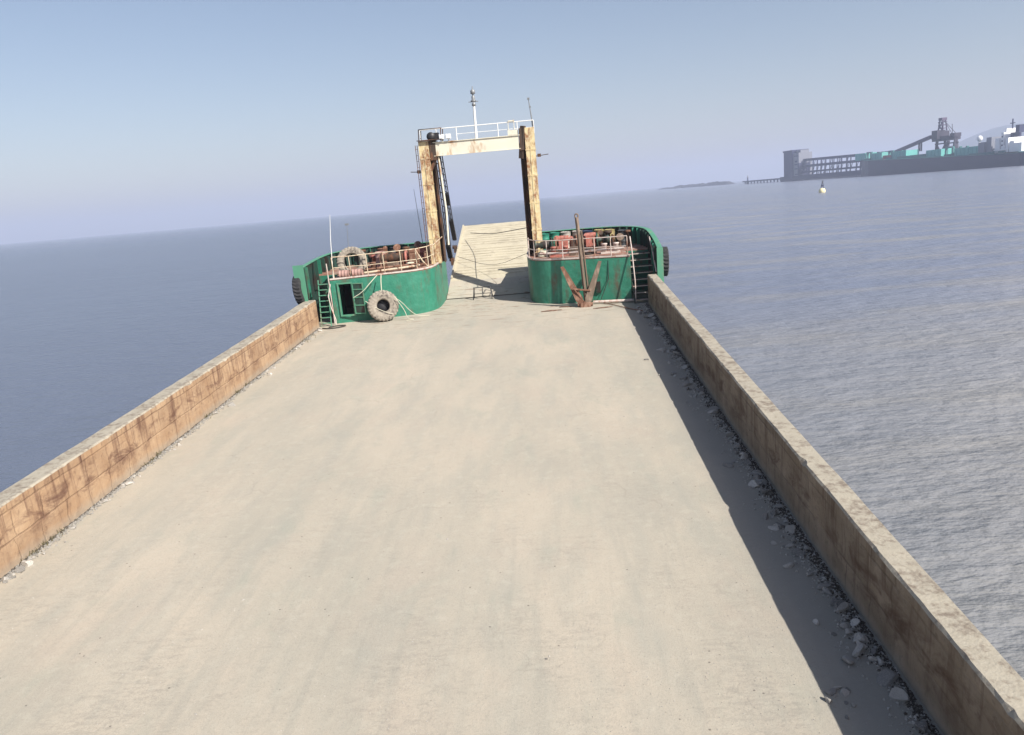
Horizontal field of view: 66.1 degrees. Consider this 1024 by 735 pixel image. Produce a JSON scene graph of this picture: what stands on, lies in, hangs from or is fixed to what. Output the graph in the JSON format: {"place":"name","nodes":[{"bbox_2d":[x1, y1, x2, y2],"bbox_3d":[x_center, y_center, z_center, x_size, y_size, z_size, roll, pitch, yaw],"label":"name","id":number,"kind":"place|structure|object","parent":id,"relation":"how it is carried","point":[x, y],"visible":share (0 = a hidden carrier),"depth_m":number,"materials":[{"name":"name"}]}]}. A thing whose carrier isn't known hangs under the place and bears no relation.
{"place":"outdoors","nodes":[
{"label":"outdoors","id":0,"kind":"place"},
{"bbox_2d":[0,165,1023,679],"bbox_3d":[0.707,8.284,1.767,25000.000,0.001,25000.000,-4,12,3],"label":"sea","id":1,"kind":"structure","parent":0,"point":[866,333],"depth_m":57.99,"materials":[{"name":"liquid"}]},
{"bbox_2d":[0,86,1023,734],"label":"deck barge","id":2,"kind":"object","parent":1,"relation":"on","point":[590,486],"visible":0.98,"depth_m":16.05,"materials":[{"name":"green paint"}]},
{"bbox_2d":[13,566,25,572],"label":"rubble stone","id":3,"kind":"object","parent":2,"relation":"on","point":[20,568],"visible":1,"depth_m":16.59,"materials":[{"name":"beige stone"}]},
{"bbox_2d":[21,560,33,566],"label":"rubble stone","id":4,"kind":"object","parent":2,"relation":"on","point":[26,563],"visible":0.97,"depth_m":16.79,"materials":[{"name":"white stone"}]},
{"bbox_2d":[0,328,318,579],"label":"gravel dust","id":5,"kind":"object","parent":2,"relation":"on","point":[66,527],"visible":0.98,"depth_m":21.09,"materials":[{"name":"grey gravel"}]},
{"bbox_2d":[0,328,320,582],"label":"grit","id":6,"kind":"object","parent":2,"relation":"on","point":[168,449],"visible":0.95,"depth_m":22.19,"materials":[{"name":"gravel"}]},
{"bbox_2d":[20,334,315,560],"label":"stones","id":7,"kind":"object","parent":6,"relation":"on","point":[157,454],"visible":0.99,"depth_m":22.23,"materials":[{"name":"grey stone"}]},
{"bbox_2d":[292,276,307,303],"bbox_3d":[-10.566,-3.865,39.232,0.420,1.480,1.480,-9,15,1],"label":"tyre","id":8,"kind":"object","parent":2,"relation":"hanging from","point":[297,292],"visible":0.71,"depth_m":38.62,"materials":[{"name":"black rubber"}]},
{"bbox_2d":[322,325,345,328],"bbox_3d":[-8.809,-2.012,39.091,1.149,0.080,0.543,-11,13,-25],"label":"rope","id":9,"kind":"object","parent":2,"relation":"on","point":[334,327],"visible":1,"depth_m":39.04,"materials":[{"name":"fabric"}]},
{"bbox_2d":[339,270,349,277],"bbox_3d":[-8.460,-4.734,39.789,0.510,0.400,0.400,-4,15,3],"label":"oil drum","id":10,"kind":"object","parent":2,"relation":"on","point":[344,273],"visible":1,"depth_m":39.63,"materials":[{"name":"red metal"}]},
{"bbox_2d":[337,246,367,275],"bbox_3d":[-8.142,-5.392,40.113,1.540,1.540,0.420,-7,5,-6],"label":"tyre","id":11,"kind":"object","parent":2,"relation":"on","point":[347,251],"visible":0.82,"depth_m":39.91,"materials":[{"name":"rubber"}]},
{"bbox_2d":[352,268,363,275],"bbox_3d":[-7.809,-4.808,39.845,0.510,0.400,0.400,-4,15,3],"label":"oil drum","id":12,"kind":"object","parent":2,"relation":"on","point":[356,272],"visible":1,"depth_m":39.69,"materials":[{"name":"metal"}]},
{"bbox_2d":[375,251,385,266],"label":"oil drum","id":13,"kind":"object","parent":2,"relation":"on","point":[377,259],"visible":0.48,"depth_m":42.07,"materials":[{"name":"metal"}]},
{"bbox_2d":[377,248,387,253],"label":"oil drum","id":14,"kind":"object","parent":2,"relation":"on","point":[382,249],"visible":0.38,"depth_m":43.57,"materials":[{"name":"metal"}]},
{"bbox_2d":[367,290,398,321],"bbox_3d":[-6.475,-3.102,39.524,1.580,1.580,0.580,-8,5,-11],"label":"tyre","id":15,"kind":"object","parent":2,"relation":"on","point":[385,301],"visible":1,"depth_m":39.30,"materials":[{"name":"rubber"}]},
{"bbox_2d":[387,262,399,269],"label":"crate","id":16,"kind":"object","parent":2,"relation":"on","point":[393,264],"visible":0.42,"depth_m":41.01,"materials":[{"name":"brown wood"}]},
{"bbox_2d":[418,247,429,260],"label":"oil drum","id":17,"kind":"object","parent":2,"relation":"on","point":[422,250],"visible":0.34,"depth_m":42.77,"materials":[{"name":"red paint"}]},
{"bbox_2d":[2,306,909,734],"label":"grit","id":18,"kind":"object","parent":2,"relation":"on","point":[438,576],"visible":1,"depth_m":14.36,"materials":[{"name":"gravel"}]},
{"bbox_2d":[473,286,492,299],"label":"trestle","id":19,"kind":"object","parent":2,"relation":"on","point":[482,291],"visible":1,"depth_m":43.34,"materials":[{"name":"black metal"}]},
{"bbox_2d":[457,253,526,264],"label":"mooring line","id":20,"kind":"object","parent":2,"relation":"attached to","point":[492,264],"visible":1,"depth_m":46.16,"materials":[{"name":"fabric"}]},
{"bbox_2d":[475,228,524,233],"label":"mooring line","id":21,"kind":"object","parent":2,"relation":"attached to","point":[499,232],"visible":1,"depth_m":46.96,"materials":[{"name":"fabric"}]},
{"bbox_2d":[538,250,549,256],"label":"rope coil","id":22,"kind":"object","parent":2,"relation":"on","point":[541,251],"visible":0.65,"depth_m":40.98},
{"bbox_2d":[542,233,548,249],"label":"oil drum","id":23,"kind":"object","parent":2,"relation":"on","point":[545,236],"visible":0.43,"depth_m":43.67,"materials":[{"name":"green metal"}]},
{"bbox_2d":[550,232,559,245],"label":"oil drum","id":24,"kind":"object","parent":2,"relation":"on","point":[553,234],"visible":0.48,"depth_m":43.87,"materials":[{"name":"green metal"}]},
{"bbox_2d":[560,231,570,247],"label":"oil drum","id":25,"kind":"object","parent":2,"relation":"on","point":[568,233],"visible":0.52,"depth_m":43.78,"materials":[{"name":"white metal"}]},
{"bbox_2d":[570,246,577,255],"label":"crate","id":26,"kind":"object","parent":2,"relation":"on","point":[571,248],"visible":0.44,"depth_m":40.57,"materials":[{"name":"brown metal"}]},
{"bbox_2d":[572,230,581,245],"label":"oil drum","id":27,"kind":"object","parent":2,"relation":"on","point":[573,233],"visible":0.3,"depth_m":43.84,"materials":[{"name":"grey metal"}]},
{"bbox_2d":[560,213,601,307],"bbox_3d":[3.352,-5.209,38.379,2.030,4.575,0.380,-4,12,3],"label":"anchor","id":28,"kind":"object","parent":2,"relation":"on","point":[588,292],"visible":1,"depth_m":38.57,"materials":[{"name":"brown metal"}]},
{"bbox_2d":[582,230,592,245],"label":"oil drum","id":29,"kind":"object","parent":2,"relation":"on","point":[585,231],"visible":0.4,"depth_m":43.40,"materials":[{"name":"blue metal"}]},
{"bbox_2d":[585,248,596,253],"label":"rope coil","id":30,"kind":"object","parent":2,"relation":"on","point":[590,252],"visible":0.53,"depth_m":40.36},
{"bbox_2d":[594,229,604,244],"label":"oil drum","id":31,"kind":"object","parent":2,"relation":"on","point":[597,230],"visible":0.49,"depth_m":43.38,"materials":[{"name":"metal"}]},
{"bbox_2d":[604,229,614,243],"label":"oil drum","id":32,"kind":"object","parent":2,"relation":"on","point":[613,231],"visible":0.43,"depth_m":43.02,"materials":[{"name":"yellow metal"}]},
{"bbox_2d":[618,229,627,246],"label":"oil drum","id":33,"kind":"object","parent":2,"relation":"on","point":[623,242],"visible":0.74,"depth_m":42.16,"materials":[{"name":"metal"}]},
{"bbox_2d":[605,303,642,310],"bbox_3d":[5.312,-2.923,37.808,0.095,0.183,3.052,-11,13,-27],"label":"steel cable","id":34,"kind":"object","parent":2,"relation":"on","point":[623,307],"visible":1,"depth_m":37.75,"materials":[{"name":"grey metal"}]},
{"bbox_2d":[679,376,687,379],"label":"rubble stone","id":35,"kind":"object","parent":2,"relation":"on","point":[683,378],"visible":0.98,"depth_m":25.66,"materials":[{"name":"grey stone"}]},
{"bbox_2d":[682,383,691,386],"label":"rubble stone","id":36,"kind":"object","parent":2,"relation":"on","point":[685,384],"visible":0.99,"depth_m":24.97,"materials":[{"name":"grey stone"}]},
{"bbox_2d":[708,406,718,410],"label":"rubble stone","id":37,"kind":"object","parent":2,"relation":"on","point":[713,408],"visible":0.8,"depth_m":22.51,"materials":[{"name":"grey stone"}]},
{"bbox_2d":[726,431,734,436],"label":"rubble stone","id":38,"kind":"object","parent":2,"relation":"on","point":[728,434],"visible":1,"depth_m":20.51,"materials":[{"name":"grey stone"}]},
{"bbox_2d":[734,443,741,448],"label":"rubble stone","id":39,"kind":"object","parent":2,"relation":"on","point":[737,445],"visible":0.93,"depth_m":19.69,"materials":[{"name":"grey stone"}]},
{"bbox_2d":[740,453,747,459],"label":"rubble stone","id":40,"kind":"object","parent":2,"relation":"on","point":[744,456],"visible":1,"depth_m":19.01,"materials":[{"name":"grey stone"}]},
{"bbox_2d":[743,459,751,464],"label":"rubble stone","id":41,"kind":"object","parent":2,"relation":"on","point":[747,462],"visible":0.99,"depth_m":18.68,"materials":[{"name":"grey stone"}]},
{"bbox_2d":[748,480,759,486],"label":"rubble stone","id":42,"kind":"object","parent":2,"relation":"on","point":[753,483],"visible":1,"depth_m":17.52,"materials":[{"name":"grey stone"}]},
{"bbox_2d":[755,479,767,482],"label":"rubble stone","id":43,"kind":"object","parent":2,"relation":"on","point":[759,481],"visible":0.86,"depth_m":17.65,"materials":[{"name":"grey stone"}]},
{"bbox_2d":[761,513,768,519],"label":"rubble stone","id":44,"kind":"object","parent":2,"relation":"on","point":[764,516],"visible":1,"depth_m":16.00,"materials":[{"name":"grey stone"}]},
{"bbox_2d":[761,488,771,493],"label":"rubble stone","id":45,"kind":"object","parent":2,"relation":"on","point":[764,491],"visible":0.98,"depth_m":17.02,"materials":[{"name":"grey stone"}]},
{"bbox_2d":[768,526,778,530],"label":"rubble stone","id":46,"kind":"object","parent":2,"relation":"on","point":[775,528],"visible":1,"depth_m":15.54,"materials":[{"name":"grey stone"}]},
{"bbox_2d":[770,510,777,515],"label":"rubble stone","id":47,"kind":"object","parent":2,"relation":"on","point":[774,512],"visible":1,"depth_m":16.12,"materials":[{"name":"grey stone"}]},
{"bbox_2d":[772,504,783,507],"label":"rubble stone","id":48,"kind":"object","parent":2,"relation":"on","point":[778,505],"visible":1,"depth_m":16.41,"materials":[{"name":"grey stone"}]},
{"bbox_2d":[774,522,784,528],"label":"rubble stone","id":49,"kind":"object","parent":2,"relation":"on","point":[780,526],"visible":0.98,"depth_m":15.56,"materials":[{"name":"grey stone"}]},
{"bbox_2d":[783,562,793,567],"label":"rubble stone","id":50,"kind":"object","parent":2,"relation":"on","point":[789,564],"visible":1,"depth_m":14.16,"materials":[{"name":"grey stone"}]},
{"bbox_2d":[785,543,793,547],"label":"rubble stone","id":51,"kind":"object","parent":2,"relation":"on","point":[790,545],"visible":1,"depth_m":14.82,"materials":[{"name":"grey stone"}]},
{"bbox_2d":[640,303,939,734],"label":"grit","id":52,"kind":"object","parent":2,"relation":"on","point":[858,658],"visible":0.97,"depth_m":14.49,"materials":[{"name":"gravel"}]},
{"bbox_2d":[785,525,794,533],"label":"rubble stone","id":53,"kind":"object","parent":2,"relation":"on","point":[790,529],"visible":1,"depth_m":15.36,"materials":[{"name":"grey stone"}]},
{"bbox_2d":[645,303,940,734],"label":"gravel dust","id":54,"kind":"object","parent":2,"relation":"on","point":[900,680],"visible":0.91,"depth_m":14.50,"materials":[{"name":"grey gravel"}]},
{"bbox_2d":[792,548,806,556],"bbox_3d":[5.287,3.430,14.526,0.189,0.156,0.253,-11,14,-27],"label":"rubble stone","id":55,"kind":"object","parent":2,"relation":"on","point":[796,552],"visible":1,"depth_m":14.51,"materials":[{"name":"grey stone"}]},
{"bbox_2d":[816,583,831,589],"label":"rubble stone","id":56,"kind":"object","parent":2,"relation":"on","point":[820,586],"visible":0.97,"depth_m":13.37,"materials":[{"name":"grey stone"}]},
{"bbox_2d":[824,696,831,704],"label":"rubble stone","id":57,"kind":"object","parent":2,"relation":"on","point":[828,700],"visible":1,"depth_m":10.73,"materials":[{"name":"grey stone"}]},
{"bbox_2d":[825,589,832,595],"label":"rubble stone","id":58,"kind":"object","parent":2,"relation":"on","point":[828,592],"visible":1,"depth_m":13.23,"materials":[{"name":"grey stone"}]},
{"bbox_2d":[829,688,836,695],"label":"rubble stone","id":59,"kind":"object","parent":2,"relation":"on","point":[834,690],"visible":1,"depth_m":10.91,"materials":[{"name":"grey stone"}]},
{"bbox_2d":[834,599,845,609],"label":"rubble stone","id":60,"kind":"object","parent":2,"relation":"on","point":[838,602],"visible":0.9,"depth_m":12.82,"materials":[{"name":"grey stone"}]},
{"bbox_2d":[836,602,848,613],"bbox_3d":[5.367,3.918,12.760,0.313,0.199,0.122,-16,31,-34],"label":"rubble stone","id":61,"kind":"object","parent":2,"relation":"on","point":[843,607],"visible":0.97,"depth_m":12.71,"materials":[{"name":"grey stone"}]},
{"bbox_2d":[839,622,847,628],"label":"rubble stone","id":62,"kind":"object","parent":2,"relation":"on","point":[843,625],"visible":0.95,"depth_m":12.30,"materials":[{"name":"grey stone"}]},
{"bbox_2d":[839,688,848,696],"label":"rubble stone","id":63,"kind":"object","parent":2,"relation":"on","point":[844,692],"visible":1,"depth_m":10.88,"materials":[{"name":"grey stone"}]},
{"bbox_2d":[842,655,853,664],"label":"rubble stone","id":64,"kind":"object","parent":2,"relation":"on","point":[848,660],"visible":1,"depth_m":11.47,"materials":[{"name":"grey stone"}]},
{"bbox_2d":[845,628,852,634],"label":"rubble stone","id":65,"kind":"object","parent":2,"relation":"on","point":[848,631],"visible":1,"depth_m":12.14,"materials":[{"name":"grey stone"}]},
{"bbox_2d":[850,618,859,625],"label":"rubble stone","id":66,"kind":"object","parent":2,"relation":"on","point":[855,621],"visible":1,"depth_m":12.35,"materials":[{"name":"grey stone"}]},
{"bbox_2d":[852,644,864,657],"bbox_3d":[5.141,4.236,11.691,0.124,0.178,0.288,5,16,40],"label":"rubble stone","id":67,"kind":"object","parent":2,"relation":"on","point":[859,650],"visible":1,"depth_m":11.64,"materials":[{"name":"grey stone"}]},
{"bbox_2d":[852,632,866,642],"bbox_3d":[5.277,4.123,11.954,0.186,0.153,0.206,-11,14,-28],"label":"rubble stone","id":68,"kind":"object","parent":2,"relation":"on","point":[860,637],"visible":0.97,"depth_m":11.91,"materials":[{"name":"grey stone"}]},
{"bbox_2d":[855,634,869,644],"bbox_3d":[5.322,4.127,11.956,0.241,0.128,0.183,15,16,-1],"label":"rubble stone","id":69,"kind":"object","parent":2,"relation":"on","point":[866,638],"visible":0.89,"depth_m":11.93,"materials":[{"name":"grey stone"}]},
{"bbox_2d":[868,656,877,661],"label":"rubble stone","id":70,"kind":"object","parent":2,"relation":"on","point":[872,659],"visible":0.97,"depth_m":11.49,"materials":[{"name":"grey stone"}]},
{"bbox_2d":[870,648,876,655],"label":"rubble stone","id":71,"kind":"object","parent":2,"relation":"on","point":[873,651],"visible":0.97,"depth_m":11.65,"materials":[{"name":"grey stone"}]},
{"bbox_2d":[877,656,884,664],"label":"rubble stone","id":72,"kind":"object","parent":2,"relation":"on","point":[880,661],"visible":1,"depth_m":11.42,"materials":[{"name":"grey stone"}]},
{"bbox_2d":[877,669,898,687],"bbox_3d":[5.284,4.373,11.101,0.376,0.114,0.235,-13,14,-34],"label":"rubble stone","id":73,"kind":"object","parent":2,"relation":"on","point":[893,677],"visible":1,"depth_m":11.06,"materials":[{"name":"grey stone"}]},
{"bbox_2d":[889,687,907,702],"bbox_3d":[5.288,4.459,10.697,0.202,0.208,0.272,-13,14,-34],"label":"rubble stone","id":74,"kind":"object","parent":2,"relation":"on","point":[897,694],"visible":1,"depth_m":10.67,"materials":[{"name":"grey stone"}]},
{"bbox_2d":[914,720,927,732],"bbox_3d":[5.291,4.635,10.121,0.171,0.146,0.165,-8,12,-12],"label":"rubble stone","id":75,"kind":"object","parent":2,"relation":"on","point":[922,725],"visible":0.95,"depth_m":10.09,"materials":[{"name":"grey stone"}]},
{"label":"rope","id":76,"kind":"object","parent":2,"relation":"attached to","visible":0},
{"bbox_2d":[663,246,668,275],"bbox_3d":[7.588,-5.300,39.339,0.420,1.480,1.480,-1,15,6],"label":"tyre","id":77,"kind":"object","parent":76,"relation":"hanging from","point":[666,259],"visible":0.46,"depth_m":38.70,"materials":[{"name":"black rubber"}]},
{"bbox_2d":[658,187,680,189],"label":"breakwater","id":78,"kind":"object","parent":1,"relation":"in","point":[669,188],"visible":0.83,"depth_m":2466.37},
{"bbox_2d":[674,181,734,187],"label":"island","id":79,"kind":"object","parent":1,"relation":"in","point":[707,184],"visible":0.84,"depth_m":2189.61,"materials":[{"name":"grey"}]},
{"bbox_2d":[743,170,860,183],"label":"jetty","id":80,"kind":"object","parent":1,"relation":"on","point":[823,176],"visible":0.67,"depth_m":1187.01,"materials":[{"name":"concrete"}]},
{"bbox_2d":[783,149,811,176],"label":"transfer tower","id":81,"kind":"structure","parent":80,"relation":"on","point":[793,159],"depth_m":1250.70,"materials":[{"name":"metal"}]},
{"bbox_2d":[800,151,887,174],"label":"conveyor gallery","id":82,"kind":"object","parent":80,"relation":"on","point":[825,164],"visible":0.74,"depth_m":1150.21,"materials":[{"name":"metal"}]},
{"bbox_2d":[819,180,825,192],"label":"buoy","id":83,"kind":"object","parent":1,"relation":"on","point":[821,190],"visible":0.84,"depth_m":354.23,"materials":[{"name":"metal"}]},
{"bbox_2d":[855,119,1023,176],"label":"bulk carrier","id":84,"kind":"object","parent":1,"relation":"on","point":[1005,147],"visible":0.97,"depth_m":823.46,"materials":[{"name":"metal"}]},
{"bbox_2d":[894,117,960,151],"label":"ship loader","id":85,"kind":"object","parent":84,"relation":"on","point":[938,135],"visible":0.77,"depth_m":895.98,"materials":[{"name":"metal"}]},
{"bbox_2d":[0,0,1023,243],"label":"sky","id":86,"kind":"structure","parent":0,"point":[117,116],"materials":[{"name":"blue"}]},
{"bbox_2d":[949,123,1023,151],"bbox_3d":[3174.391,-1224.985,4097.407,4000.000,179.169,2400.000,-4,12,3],"label":"hill","id":87,"kind":"structure","parent":0,"point":[971,141],"depth_m":4050.07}
]}

